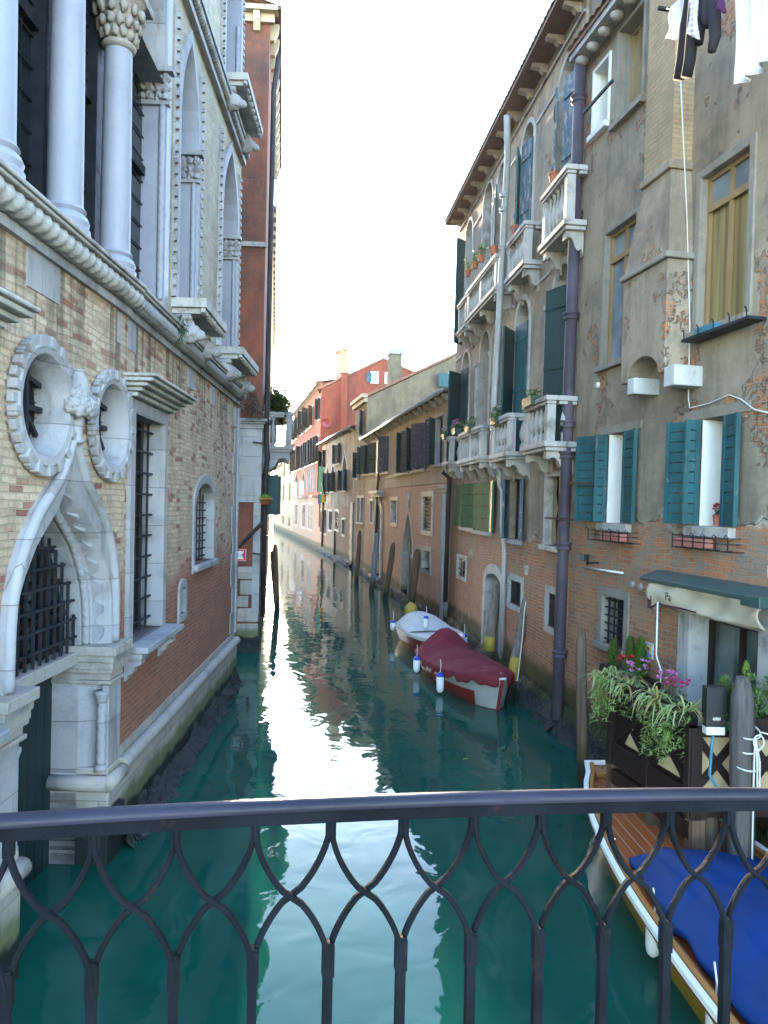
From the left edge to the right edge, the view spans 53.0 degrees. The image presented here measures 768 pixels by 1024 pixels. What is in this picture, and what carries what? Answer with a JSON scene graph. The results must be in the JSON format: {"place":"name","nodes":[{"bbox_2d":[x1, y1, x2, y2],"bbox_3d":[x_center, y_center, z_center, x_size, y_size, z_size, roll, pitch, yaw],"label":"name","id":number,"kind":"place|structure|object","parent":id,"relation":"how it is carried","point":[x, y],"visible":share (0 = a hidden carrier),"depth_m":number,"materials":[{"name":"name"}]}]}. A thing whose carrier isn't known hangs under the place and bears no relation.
{"place":"outdoors","nodes":[
{"label":"outdoors","id":0,"kind":"place"},
{"bbox_2d":[12,515,701,1023],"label":"canal water","id":1,"kind":"structure","parent":0,"point":[336,693],"depth_m":8.27,"materials":[{"name":"teal liquid"}]},
{"bbox_2d":[0,0,262,979],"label":"brick palazzo","id":2,"kind":"structure","parent":1,"relation":"on","point":[128,132],"depth_m":8.49,"materials":[{"name":"brick"}]},
{"bbox_2d":[0,287,40,743],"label":"barred window","id":3,"kind":"structure","parent":2,"relation":"in","point":[13,308],"depth_m":5.68,"materials":[{"name":"white stone"}]},
{"bbox_2d":[17,0,39,180],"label":"leaded window","id":4,"kind":"structure","parent":2,"relation":"in","point":[28,20],"depth_m":7.07,"materials":[{"name":"black glass"}]},
{"bbox_2d":[6,334,76,476],"bbox_3d":[-3.187,-0.933,6.749,0.527,1.234,1.233,1,1,1],"label":"round window","id":5,"kind":"structure","parent":2,"relation":"in","point":[40,378],"depth_m":6.88,"materials":[{"name":"stone"}]},
{"bbox_2d":[28,0,92,196],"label":"leaded window","id":6,"kind":"structure","parent":2,"relation":"in","point":[40,44],"depth_m":7.20,"materials":[{"name":"black glass"}]},
{"bbox_2d":[86,369,134,481],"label":"round window","id":7,"kind":"structure","parent":2,"relation":"in","point":[109,436],"depth_m":8.57,"materials":[{"name":"stone"}]},
{"bbox_2d":[84,0,144,278],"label":"leaded window","id":8,"kind":"structure","parent":2,"relation":"in","point":[95,59],"depth_m":8.55,"materials":[{"name":"black glass"}]},
{"bbox_2d":[123,372,196,681],"bbox_3d":[-3.070,0.195,9.922,0.790,3.620,2.197,1,1,-2],"label":"barred window","id":9,"kind":"structure","parent":2,"relation":"in","point":[154,397],"depth_m":10.45,"materials":[{"name":"white stone"}]},
{"bbox_2d":[177,578,187,623],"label":"slit window","id":10,"kind":"structure","parent":2,"relation":"in","point":[182,587],"depth_m":12.01,"materials":[{"name":"white stone"}]},
{"bbox_2d":[134,669,243,840],"bbox_3d":[-2.956,3.634,12.994,0.522,0.589,8.003,1,1,-2],"label":"mussel crust","id":11,"kind":"object","parent":2,"relation":"attached to","point":[162,789],"visible":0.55,"depth_m":11.90},
{"bbox_2d":[171,5,226,361],"bbox_3d":[-3.010,-4.905,11.794,0.970,4.950,1.761,1,1,-2],"label":"gothic window","id":12,"kind":"structure","parent":2,"relation":"in","point":[204,322],"depth_m":12.16,"materials":[{"name":"white stone"}]},
{"bbox_2d":[192,475,217,573],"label":"barred arched window","id":13,"kind":"structure","parent":2,"relation":"in","point":[204,498],"depth_m":14.19,"materials":[{"name":"white stone"}]},
{"bbox_2d":[216,124,258,394],"bbox_3d":[-3.115,-4.943,15.439,0.970,4.949,2.251,1,1,-2],"label":"gothic window","id":14,"kind":"structure","parent":2,"relation":"in","point":[237,360],"depth_m":16.02,"materials":[{"name":"white stone"}]},
{"bbox_2d":[221,0,262,154],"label":"gothic window","id":15,"kind":"structure","parent":2,"relation":"in","point":[232,22],"depth_m":16.13,"materials":[{"name":"white stone"}]},
{"bbox_2d":[235,0,293,646],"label":"russet house","id":16,"kind":"structure","parent":1,"relation":"on","point":[263,33],"depth_m":20.43,"materials":[{"name":"paint"}]},
{"bbox_2d":[260,54,281,616],"bbox_3d":[-3.057,-4.726,20.690,0.286,15.113,0.214,1,1,-8],"label":"drainpipe","id":17,"kind":"object","parent":16,"relation":"attached to","point":[264,538],"visible":1,"depth_m":20.65,"materials":[{"name":"metal"}]},
{"bbox_2d":[264,383,293,434],"bbox_3d":[-3.102,-2.974,22.333,1.133,1.516,2.023,1,1,0],"label":"balcony shrub","id":18,"kind":"object","parent":16,"relation":"on","point":[280,401],"visible":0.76,"depth_m":21.69,"materials":[{"name":"green plant"}]},
{"bbox_2d":[266,206,276,582],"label":"orange house","id":19,"kind":"structure","parent":1,"relation":"on","point":[273,327],"depth_m":39.45,"materials":[{"name":"brown paint"}]},
{"bbox_2d":[273,544,279,611],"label":"mooring post","id":20,"kind":"object","parent":1,"relation":"in","point":[276,582],"visible":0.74,"depth_m":27.95,"materials":[{"name":"brown wood"}]},
{"bbox_2d":[278,440,294,536],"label":"cream house","id":21,"kind":"structure","parent":1,"relation":"on","point":[286,510],"depth_m":97.60,"materials":[{"name":"beige paint"}]},
{"bbox_2d":[316,425,355,565],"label":"brown brick house","id":22,"kind":"structure","parent":1,"relation":"on","point":[334,470],"depth_m":54.77,"materials":[{"name":"paint"}]},
{"bbox_2d":[290,348,414,549],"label":"red house","id":23,"kind":"structure","parent":1,"relation":"on","point":[331,400],"depth_m":67.07,"materials":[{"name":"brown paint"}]},
{"bbox_2d":[369,533,378,591],"bbox_3d":[-0.514,2.913,35.260,0.476,3.890,0.267,1,1,0],"label":"mooring post","id":24,"kind":"object","parent":1,"relation":"in","point":[374,565],"visible":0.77,"depth_m":35.15,"materials":[{"name":"wood"}]},
{"bbox_2d":[382,542,394,598],"bbox_3d":[0.119,3.100,32.644,0.752,3.623,0.262,1,1,-33],"label":"mooring post","id":25,"kind":"object","parent":1,"relation":"in","point":[386,588],"visible":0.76,"depth_m":32.60,"materials":[{"name":"brown wood"}]},
{"bbox_2d":[350,346,455,570],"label":"ochre gabled house","id":26,"kind":"structure","parent":1,"relation":"on","point":[398,393],"depth_m":44.94,"materials":[{"name":"beige paint"}]},
{"bbox_2d":[356,387,451,622],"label":"pink brick house","id":27,"kind":"structure","parent":1,"relation":"on","point":[407,449],"depth_m":31.04,"materials":[{"name":"brown brick"}]},
{"bbox_2d":[363,441,375,475],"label":"window","id":28,"kind":"structure","parent":27,"relation":"in","point":[368,467],"depth_m":41.39,"materials":[{"name":"brown wood"}]},
{"bbox_2d":[368,490,383,580],"bbox_3d":[-0.216,1.154,39.686,0.860,4.520,2.987,1,1,-9],"label":"carved doorway","id":29,"kind":"structure","parent":27,"relation":"in","point":[374,493],"depth_m":38.93,"materials":[{"name":"stone"}]},
{"bbox_2d":[375,434,389,475],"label":"window","id":30,"kind":"structure","parent":27,"relation":"in","point":[383,444],"depth_m":37.03,"materials":[{"name":"brown wood"}]},
{"bbox_2d":[395,430,408,474],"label":"window","id":31,"kind":"structure","parent":27,"relation":"in","point":[400,437],"depth_m":32.94,"materials":[{"name":"brown wood"}]},
{"bbox_2d":[359,568,446,621],"bbox_3d":[0.149,3.556,34.940,0.554,0.466,20.168,1,1,-9],"label":"mussel crust","id":32,"kind":"object","parent":27,"relation":"attached to","point":[400,596],"visible":0.41,"depth_m":32.98},
{"bbox_2d":[399,510,412,594],"bbox_3d":[1.222,2.062,31.943,0.700,4.320,2.573,1,1,-9],"label":"arched doorway","id":33,"kind":"structure","parent":27,"relation":"in","point":[406,553],"depth_m":32.93,"materials":[{"name":"stone"}]},
{"bbox_2d":[405,421,426,472],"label":"window","id":34,"kind":"structure","parent":27,"relation":"in","point":[415,435],"depth_m":29.15,"materials":[{"name":"brown wood"}]},
{"bbox_2d":[420,491,433,536],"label":"window","id":35,"kind":"structure","parent":27,"relation":"in","point":[426,496],"depth_m":28.68,"materials":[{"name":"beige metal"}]},
{"bbox_2d":[424,412,443,467],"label":"window","id":36,"kind":"structure","parent":27,"relation":"in","point":[434,446],"depth_m":27.29,"materials":[{"name":"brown wood"}]},
{"bbox_2d":[441,470,451,601],"bbox_3d":[1.948,0.776,24.889,0.352,4.256,0.149,2,1,-6],"label":"drainpipe","id":37,"kind":"object","parent":27,"relation":"attached to","point":[447,540],"visible":1,"depth_m":24.84,"materials":[{"name":"metal"}]},
{"bbox_2d":[407,549,419,603],"bbox_3d":[1.057,3.185,29.358,0.721,3.553,0.300,1,1,-37],"label":"mooring post","id":38,"kind":"object","parent":1,"relation":"in","point":[414,578],"visible":0.69,"depth_m":29.32,"materials":[{"name":"brown wood"}]},
{"bbox_2d":[395,602,464,651],"bbox_3d":[1.299,3.399,21.416,1.572,1.351,3.997,1,1,-12],"label":"white motorboat","id":39,"kind":"object","parent":1,"relation":"on","point":[413,640],"visible":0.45,"depth_m":21.12,"materials":[{"name":"white plastic"}]},
{"bbox_2d":[397,611,456,631],"bbox_3d":[1.184,3.117,21.966,1.448,0.390,1.745,1,1,-12],"label":"boat cover","id":40,"kind":"object","parent":39,"relation":"on","point":[411,621],"visible":0.94,"depth_m":21.59,"materials":[{"name":"fabric"}]},
{"bbox_2d":[420,661,507,709],"bbox_3d":[1.833,3.661,16.957,1.454,0.937,4.106,1,1,-13],"label":"covered boat","id":41,"kind":"object","parent":1,"relation":"on","point":[475,693],"visible":0.34,"depth_m":15.41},
{"bbox_2d":[414,628,514,687],"bbox_3d":[1.864,3.204,16.867,1.569,0.798,3.997,1,1,-13],"label":"boat cover","id":42,"kind":"object","parent":41,"relation":"on","point":[462,660],"visible":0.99,"depth_m":16.68,"materials":[{"name":"red fabric"}]},
{"bbox_2d":[483,581,499,659],"bbox_3d":[2.527,3.387,18.657,0.727,3.428,0.260,1,1,-37],"label":"mooring post","id":43,"kind":"object","parent":1,"relation":"in","point":[492,621],"visible":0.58,"depth_m":18.64,"materials":[{"name":"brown wood"}]},
{"bbox_2d":[505,595,525,698],"bbox_3d":[2.702,3.437,16.195,0.916,3.389,0.229,1,1,-38],"label":"mooring post","id":44,"kind":"object","parent":1,"relation":"in","point":[515,652],"visible":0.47,"depth_m":16.23,"materials":[{"name":"grey wood"}]},
{"bbox_2d":[442,0,589,708],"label":"arched palace","id":45,"kind":"structure","parent":1,"relation":"in","point":[528,444],"depth_m":16.85,"materials":[{"name":"paint"}]},
{"bbox_2d":[446,349,470,467],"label":"window","id":46,"kind":"structure","parent":45,"relation":"in","point":[458,383],"depth_m":23.42,"materials":[{"name":"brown wood"}]},
{"bbox_2d":[453,216,473,345],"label":"window","id":47,"kind":"structure","parent":45,"relation":"in","point":[464,249],"depth_m":23.68,"materials":[{"name":"stone"}]},
{"bbox_2d":[454,483,473,531],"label":"window","id":48,"kind":"structure","parent":45,"relation":"in","point":[460,510],"depth_m":22.10,"materials":[{"name":"green wood"}]},
{"bbox_2d":[471,481,494,535],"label":"window","id":49,"kind":"structure","parent":45,"relation":"in","point":[483,491],"depth_m":19.91,"materials":[{"name":"green wood"}]},
{"bbox_2d":[477,328,490,439],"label":"window","id":50,"kind":"structure","parent":45,"relation":"in","point":[485,344],"depth_m":21.40,"materials":[{"name":"white stone"}]},
{"bbox_2d":[480,179,493,324],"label":"window","id":51,"kind":"structure","parent":45,"relation":"in","point":[487,210],"depth_m":21.51,"materials":[{"name":"stone"}]},
{"bbox_2d":[481,564,501,658],"bbox_3d":[2.917,2.466,19.143,0.500,2.339,2.057,2,1,-6],"label":"water door","id":52,"kind":"structure","parent":45,"relation":"in","point":[492,573],"depth_m":19.90,"materials":[{"name":"stone"}]},
{"bbox_2d":[487,319,503,454],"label":"window","id":53,"kind":"structure","parent":45,"relation":"in","point":[493,332],"depth_m":20.03,"materials":[{"name":"teal wood"}]},
{"bbox_2d":[491,159,504,310],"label":"window","id":54,"kind":"structure","parent":45,"relation":"in","point":[499,185],"depth_m":19.95,"materials":[{"name":"stone"}]},
{"bbox_2d":[489,114,510,475],"bbox_3d":[2.688,-4.869,17.545,0.345,8.077,0.746,2,1,-6],"label":"drainpipe","id":55,"kind":"object","parent":45,"relation":"attached to","point":[504,197],"visible":0.95,"depth_m":17.75,"materials":[{"name":"metal"}]},
{"bbox_2d":[446,616,554,731],"bbox_3d":[2.413,3.661,19.393,0.448,0.653,11.298,2,1,-6],"label":"mussel crust","id":56,"kind":"object","parent":45,"relation":"attached to","point":[536,700],"visible":0.39,"depth_m":15.55},
{"bbox_2d":[497,468,506,654],"bbox_3d":[2.726,1.114,17.914,0.286,4.353,0.460,1,1,13],"label":"drainpipe","id":57,"kind":"object","parent":45,"relation":"attached to","point":[503,585],"visible":0.77,"depth_m":17.75,"materials":[{"name":"metal"}]},
{"bbox_2d":[501,478,523,544],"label":"window","id":58,"kind":"structure","parent":45,"relation":"in","point":[506,483],"depth_m":17.43,"materials":[{"name":"grey stone"}]},
{"bbox_2d":[499,294,530,450],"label":"window","id":59,"kind":"structure","parent":45,"relation":"in","point":[516,347],"depth_m":17.23,"materials":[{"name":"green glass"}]},
{"bbox_2d":[507,573,523,612],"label":"window","id":60,"kind":"structure","parent":45,"relation":"in","point":[515,583],"depth_m":17.23,"materials":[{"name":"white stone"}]},
{"bbox_2d":[513,117,535,248],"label":"window","id":61,"kind":"structure","parent":45,"relation":"in","point":[525,157],"depth_m":16.98,"materials":[{"name":"glass"}]},
{"bbox_2d":[538,471,559,552],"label":"window","id":62,"kind":"structure","parent":45,"relation":"in","point":[551,485],"depth_m":15.12,"materials":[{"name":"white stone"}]},
{"bbox_2d":[543,584,555,635],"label":"window","id":63,"kind":"structure","parent":45,"relation":"in","point":[549,597],"depth_m":14.80,"materials":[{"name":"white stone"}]},
{"bbox_2d":[543,255,567,440],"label":"window","id":64,"kind":"structure","parent":45,"relation":"in","point":[553,369],"depth_m":14.33,"materials":[{"name":"green wood"}]},
{"bbox_2d":[552,52,574,194],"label":"window","id":65,"kind":"structure","parent":45,"relation":"in","point":[563,109],"depth_m":14.63,"materials":[{"name":"wood"}]},
{"bbox_2d":[575,628,587,784],"bbox_3d":[2.890,3.430,11.224,0.253,3.463,0.171,1,1,0],"label":"mooring post","id":66,"kind":"object","parent":1,"relation":"in","point":[581,705],"visible":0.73,"depth_m":11.15,"materials":[{"name":"brown wood"}]},
{"bbox_2d":[565,0,767,830],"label":"plaster house","id":67,"kind":"structure","parent":1,"relation":"in","point":[657,460],"depth_m":10.39,"materials":[{"name":"beige paint"}]},
{"bbox_2d":[551,57,587,720],"bbox_3d":[3.274,-2.149,13.632,0.290,11.681,0.283,2,0,-11],"label":"drainpipe","id":68,"kind":"object","parent":67,"relation":"attached to","point":[579,95],"visible":0.77,"depth_m":13.55,"materials":[{"name":"metal"}]},
{"bbox_2d":[586,50,611,143],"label":"window","id":69,"kind":"structure","parent":67,"relation":"in","point":[600,111],"depth_m":13.33,"materials":[{"name":"white wood"}]},
{"bbox_2d":[574,420,641,531],"bbox_3d":[3.681,-0.538,12.182,0.659,1.684,1.632,2,0,-11],"label":"window","id":70,"kind":"structure","parent":67,"relation":"in","point":[620,485],"depth_m":12.37,"materials":[{"name":"teal wood"}]},
{"bbox_2d":[594,586,629,659],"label":"window","id":71,"kind":"structure","parent":67,"relation":"in","point":[613,604],"depth_m":12.32,"materials":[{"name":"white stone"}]},
{"bbox_2d":[594,206,639,372],"bbox_3d":[3.763,-3.477,12.241,0.240,2.339,1.236,2,0,-11],"label":"window","id":72,"kind":"structure","parent":67,"relation":"in","point":[617,239],"depth_m":12.65,"materials":[{"name":"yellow glass"}]},
{"bbox_2d":[609,0,647,131],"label":"window","id":73,"kind":"structure","parent":67,"relation":"in","point":[630,95],"depth_m":12.45,"materials":[{"name":"grey paint"}]},
{"bbox_2d":[599,663,660,688],"bbox_3d":[3.551,2.431,11.180,0.280,0.220,1.275,2,0,-11],"label":"planter box","id":74,"kind":"object","parent":67,"relation":"attached to","point":[650,680],"visible":0.14,"depth_m":10.90,"materials":[{"name":"brown wood"}]},
{"bbox_2d":[631,636,649,677],"bbox_3d":[3.616,2.114,10.850,0.290,0.764,0.265,1,1,0],"label":"dwarf conifer","id":75,"kind":"object","parent":74,"relation":"in","point":[640,647],"visible":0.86,"depth_m":10.80,"materials":[{"name":"green plant"}]},
{"bbox_2d":[551,705,767,848],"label":"mussel crust","id":76,"kind":"object","parent":67,"relation":"attached to","point":[563,731],"visible":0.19,"depth_m":12.59},
{"bbox_2d":[657,5,669,11],"bbox_3d":[3.913,-6.623,10.181,0.620,0.040,0.040,2,0,-11],"label":"line bracket","id":77,"kind":"object","parent":67,"relation":"attached to","point":[661,8],"visible":0.36,"depth_m":10.12,"materials":[{"name":"black metal"}]},
{"bbox_3d":[3.819,-6.304,8.383,0.465,0.654,3.517,2,0,-11],"label":"clothesline","id":78,"kind":"object","parent":77,"relation":"attached to","visible":0},
{"bbox_2d":[665,0,683,39],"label":"shirt","id":79,"kind":"object","parent":78,"relation":"hanging from","point":[675,14],"visible":0.69,"depth_m":9.10,"materials":[{"name":"white fabric"}]},
{"bbox_2d":[673,0,696,81],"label":"trousers","id":80,"kind":"object","parent":78,"relation":"hanging from","point":[686,57],"visible":0.84,"depth_m":8.78,"materials":[{"name":"black fabric"}]},
{"bbox_2d":[686,0,699,38],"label":"plaid shirt","id":81,"kind":"object","parent":78,"relation":"hanging from","point":[692,29],"visible":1,"depth_m":8.42,"materials":[{"name":"fabric"}]},
{"bbox_2d":[694,0,720,53],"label":"jumper","id":82,"kind":"object","parent":78,"relation":"hanging from","point":[709,17],"visible":0.92,"depth_m":8.30,"materials":[{"name":"grey fabric"}]},
{"bbox_2d":[734,0,767,83],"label":"bed sheet","id":83,"kind":"object","parent":78,"relation":"hanging from","point":[751,56],"visible":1,"depth_m":7.64,"materials":[{"name":"white fabric"}]},
{"bbox_2d":[640,570,767,631],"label":"awning","id":84,"kind":"object","parent":67,"relation":"attached to","point":[741,604],"visible":1,"depth_m":9.23,"materials":[{"name":"beige fabric"}]},
{"bbox_2d":[669,531,744,552],"bbox_3d":[3.984,0.367,9.567,0.275,0.211,1.180,2,0,-11],"label":"window basket","id":85,"kind":"object","parent":67,"relation":"attached to","point":[704,542],"depth_m":9.44,"materials":[{"name":"black metal"}]},
{"bbox_2d":[663,400,750,539],"bbox_3d":[4.178,-0.494,9.678,0.607,1.646,1.395,2,0,-11],"label":"window","id":86,"kind":"structure","parent":67,"relation":"in","point":[717,454],"depth_m":9.87,"materials":[{"name":"teal wood"}]},
{"bbox_2d":[701,685,727,726],"bbox_3d":[3.315,1.946,7.720,0.210,0.400,0.120,1,1,-2],"label":"meter box","id":87,"kind":"object","parent":67,"relation":"attached to","point":[714,702],"visible":1,"depth_m":7.67,"materials":[{"name":"metal"}]},
{"bbox_2d":[686,131,757,337],"bbox_3d":[4.255,-3.361,9.605,0.240,2.213,1.194,2,0,-11],"label":"window","id":88,"kind":"structure","parent":67,"relation":"in","point":[725,208],"depth_m":9.74,"materials":[{"name":"yellow glass"}]},
{"bbox_2d":[676,609,767,725],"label":"glass door","id":89,"kind":"structure","parent":67,"relation":"in","point":[708,648],"depth_m":9.95,"materials":[{"name":"grey wood"}]},
{"bbox_2d":[681,306,766,343],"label":"iron shelf","id":90,"kind":"object","parent":67,"relation":"attached to","point":[731,326],"visible":1,"depth_m":9.20,"materials":[{"name":"black metal"}]},
{"bbox_2d":[680,81,767,412],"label":"cable","id":91,"kind":"object","parent":67,"relation":"attached to","point":[746,403],"depth_m":10.01,"materials":[{"name":"white plastic"}]},
{"bbox_2d":[584,759,767,1023],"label":"wooden boat","id":92,"kind":"object","parent":1,"relation":"on","point":[634,834],"visible":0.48,"depth_m":7.22,"materials":[{"name":"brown wood"}]},
{"bbox_2d":[629,847,767,1023],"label":"boat cover","id":93,"kind":"object","parent":92,"relation":"on","point":[695,917],"visible":0.73,"depth_m":6.26,"materials":[{"name":"blue fabric"}]},
{"bbox_2d":[606,693,767,851],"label":"terrace","id":94,"kind":"structure","parent":1,"relation":"in","point":[623,739],"depth_m":8.16,"materials":[{"name":"brown wood"}]},
{"bbox_2d":[603,672,654,706],"bbox_3d":[2.884,2.082,9.064,0.260,0.210,0.783,1,1,-11],"label":"planter box","id":95,"kind":"object","parent":94,"relation":"on","point":[627,692],"visible":0.31,"depth_m":8.88,"materials":[{"name":"brown wood"}]},
{"bbox_2d":[586,669,616,723],"bbox_3d":[2.615,2.220,9.257,0.360,0.659,0.374,1,1,0],"label":"trailing foliage","id":96,"kind":"object","parent":95,"relation":"in","point":[594,703],"visible":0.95,"depth_m":9.21,"materials":[{"name":"green plant"}]},
{"bbox_2d":[638,689,697,725],"bbox_3d":[3.043,2.093,8.269,0.260,0.210,0.720,1,1,-11],"label":"planter box","id":97,"kind":"object","parent":94,"relation":"on","point":[694,721],"visible":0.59,"depth_m":7.94,"materials":[{"name":"brown wood"}]},
{"bbox_2d":[637,694,676,762],"bbox_3d":[2.945,2.324,8.239,0.455,0.711,0.338,1,1,0],"label":"trailing foliage","id":98,"kind":"object","parent":97,"relation":"in","point":[662,743],"visible":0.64,"depth_m":8.21,"materials":[{"name":"green plant"}]},
{"bbox_2d":[629,686,687,724],"bbox_3d":[2.999,2.069,8.241,0.804,0.427,0.668,1,1,0],"label":"spider plant","id":99,"kind":"object","parent":97,"relation":"in","point":[656,691],"visible":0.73,"depth_m":8.17,"materials":[{"name":"green plant"}]},
{"bbox_2d":[656,701,695,764],"bbox_3d":[2.962,2.283,7.904,0.437,0.683,0.282,1,1,-10],"label":"trailing foliage","id":100,"kind":"object","parent":97,"relation":"hanging from","point":[668,735],"visible":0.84,"depth_m":7.85,"materials":[{"name":"green plant"}]},
{"bbox_2d":[646,692,724,735],"bbox_3d":[3.112,2.088,7.866,0.848,0.405,0.688,1,1,-20],"label":"spider plant","id":101,"kind":"object","parent":97,"relation":"in","point":[689,708],"visible":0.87,"depth_m":7.84,"materials":[{"name":"green plant"}]},
{"bbox_2d":[702,725,724,786],"bbox_3d":[3.411,2.511,7.734,0.404,0.898,0.110,1,1,-2],"label":"junction box","id":102,"kind":"object","parent":94,"relation":"attached to","point":[712,731],"visible":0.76,"depth_m":7.71,"materials":[{"name":"white paint"}]},
{"bbox_2d":[755,712,767,739],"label":"planter box","id":103,"kind":"object","parent":94,"relation":"on","point":[761,723],"depth_m":7.71,"materials":[{"name":"brown wood"}]},
{"bbox_2d":[748,672,767,717],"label":"round shrub","id":104,"kind":"object","parent":103,"relation":"in","point":[759,703],"visible":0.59,"depth_m":7.86,"materials":[{"name":"green plant"}]},
{"bbox_2d":[701,817,719,850],"bbox_3d":[3.344,4.056,7.989,0.234,2.295,0.222,1,1,0],"label":"mooring post","id":105,"kind":"object","parent":1,"relation":"in","point":[712,827],"visible":0.09,"depth_m":7.89,"materials":[{"name":"grey wood"}]},
{"bbox_2d":[727,676,755,859],"bbox_3d":[3.522,3.416,7.586,0.299,3.592,0.266,1,1,0],"label":"mooring post","id":106,"kind":"object","parent":1,"relation":"in","point":[742,713],"visible":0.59,"depth_m":7.47,"materials":[{"name":"grey wood"}]},
{"bbox_2d":[737,726,767,859],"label":"mooring rope","id":107,"kind":"object","parent":106,"relation":"attached to","point":[756,743],"visible":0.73,"depth_m":7.42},
{"bbox_2d":[0,787,767,1023],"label":"bridge railing","id":108,"kind":"object","parent":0,"point":[93,824],"visible":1,"depth_m":1.36,"materials":[{"name":"metal"}]},
{"bbox_2d":[268,0,552,474],"label":"sky","id":109,"kind":"structure","parent":0,"point":[388,106],"materials":[{"name":"white"}]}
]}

